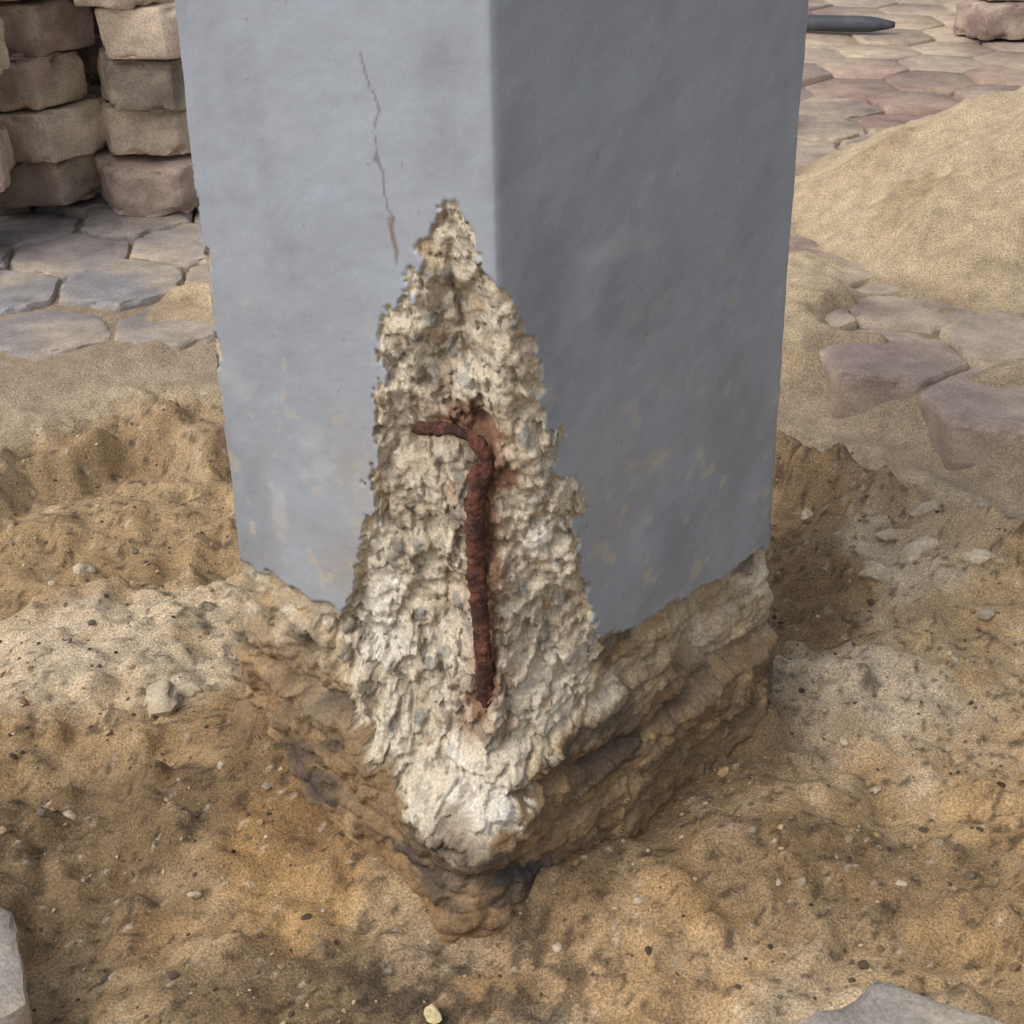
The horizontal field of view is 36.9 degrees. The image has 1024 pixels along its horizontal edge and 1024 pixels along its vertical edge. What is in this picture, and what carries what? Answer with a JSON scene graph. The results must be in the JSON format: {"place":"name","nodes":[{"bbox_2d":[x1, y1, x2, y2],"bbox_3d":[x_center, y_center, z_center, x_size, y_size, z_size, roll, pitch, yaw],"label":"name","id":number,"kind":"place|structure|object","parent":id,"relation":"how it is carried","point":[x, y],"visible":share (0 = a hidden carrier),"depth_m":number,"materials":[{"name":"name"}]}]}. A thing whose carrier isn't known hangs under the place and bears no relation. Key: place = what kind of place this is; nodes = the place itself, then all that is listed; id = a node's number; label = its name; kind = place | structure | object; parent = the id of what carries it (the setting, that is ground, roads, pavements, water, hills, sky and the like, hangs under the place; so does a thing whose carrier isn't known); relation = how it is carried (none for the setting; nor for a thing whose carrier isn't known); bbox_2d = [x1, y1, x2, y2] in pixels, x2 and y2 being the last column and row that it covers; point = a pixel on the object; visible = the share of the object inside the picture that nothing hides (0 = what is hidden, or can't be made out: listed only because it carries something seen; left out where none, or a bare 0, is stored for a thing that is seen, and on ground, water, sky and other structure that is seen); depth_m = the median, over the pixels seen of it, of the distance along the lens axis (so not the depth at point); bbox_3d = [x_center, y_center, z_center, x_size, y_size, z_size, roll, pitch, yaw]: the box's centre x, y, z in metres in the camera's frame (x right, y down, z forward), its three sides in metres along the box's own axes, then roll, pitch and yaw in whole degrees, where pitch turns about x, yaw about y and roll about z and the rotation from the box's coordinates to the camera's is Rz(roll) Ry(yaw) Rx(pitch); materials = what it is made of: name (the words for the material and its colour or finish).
{"place":"outdoors","nodes":[
{"label":"outdoors","id":0,"kind":"place"},
{"bbox_2d":[0,85,1023,1023],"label":"sandy ground","id":1,"kind":"structure","parent":0,"point":[930,207],"depth_m":1.19,"materials":[{"name":"brown sand"}]},
{"bbox_2d":[0,907,31,1023],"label":"loose paver","id":2,"kind":"object","parent":1,"relation":"on","point":[14,1004],"visible":1,"depth_m":0.93,"materials":[{"name":"stone"}]},
{"bbox_2d":[424,1004,441,1023],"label":"pebble","id":3,"kind":"object","parent":1,"relation":"on","point":[432,1014],"visible":1,"depth_m":0.98,"materials":[{"name":"stone"}]},
{"bbox_2d":[174,0,808,945],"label":"painted concrete pillar","id":4,"kind":"structure","parent":1,"relation":"on","point":[542,246],"depth_m":0.97,"materials":[{"name":"grey concrete"}]},
{"bbox_2d":[412,421,495,707],"bbox_3d":[-0.034,0.038,0.966,0.055,0.210,0.020,7,29,15],"label":"rusted rebar","id":5,"kind":"object","parent":4,"relation":"attached to","point":[479,476],"visible":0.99,"depth_m":0.95,"materials":[{"name":"metal"}]},
{"bbox_2d":[48,500,1005,951],"bbox_3d":[-0.008,0.167,1.186,0.971,0.105,0.843,-1,28,0],"label":"concrete rubble","id":6,"kind":"object","parent":1,"relation":"on","point":[160,698],"visible":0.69,"depth_m":1.36,"materials":[{"name":"concrete"}]},
{"bbox_2d":[796,981,1002,1023],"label":"loose paver","id":7,"kind":"object","parent":1,"relation":"on","point":[877,1002],"visible":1,"depth_m":0.88,"materials":[{"name":"stone"}]},
{"bbox_2d":[0,0,1023,469],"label":"hexagonal paving","id":8,"kind":"structure","parent":0,"point":[920,60],"depth_m":1.92,"materials":[{"name":"grey stone"}]},
{"bbox_2d":[0,18,15,191],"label":"paver stack","id":9,"kind":"object","parent":8,"relation":"on","point":[7,162],"visible":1,"depth_m":1.96,"materials":[{"name":"stone"}]},
{"bbox_2d":[0,0,106,208],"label":"paver stack","id":10,"kind":"object","parent":8,"relation":"on","point":[50,110],"visible":0.87,"depth_m":2.07,"materials":[{"name":"stone"}]},
{"bbox_2d":[74,6,107,149],"bbox_3d":[-0.571,-0.744,2.221,0.208,0.492,0.205,-1,28,0],"label":"paver stack","id":11,"kind":"object","parent":8,"relation":"on","point":[88,55],"visible":0.05,"depth_m":2.17,"materials":[{"name":"stone"}]},
{"bbox_2d":[74,0,199,217],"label":"paver stack","id":12,"kind":"object","parent":8,"relation":"on","point":[144,167],"visible":0.62,"depth_m":2.07,"materials":[{"name":"stone"}]},
{"bbox_2d":[806,14,894,31],"bbox_3d":[0.580,-1.003,3.144,0.399,0.032,0.040,7,29,15],"label":"plastic pipe","id":13,"kind":"object","parent":8,"relation":"on","point":[839,23],"visible":0.43,"depth_m":3.11,"materials":[{"name":"plastic"}]},
{"bbox_2d":[953,0,1023,40],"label":"paver stack","id":14,"kind":"object","parent":8,"relation":"on","point":[986,20],"visible":1,"depth_m":3.02,"materials":[{"name":"stone"}]},
{"bbox_2d":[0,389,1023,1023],"bbox_3d":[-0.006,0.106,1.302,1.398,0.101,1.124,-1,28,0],"label":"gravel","id":15,"kind":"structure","parent":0,"point":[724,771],"depth_m":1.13,"materials":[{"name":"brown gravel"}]}
]}

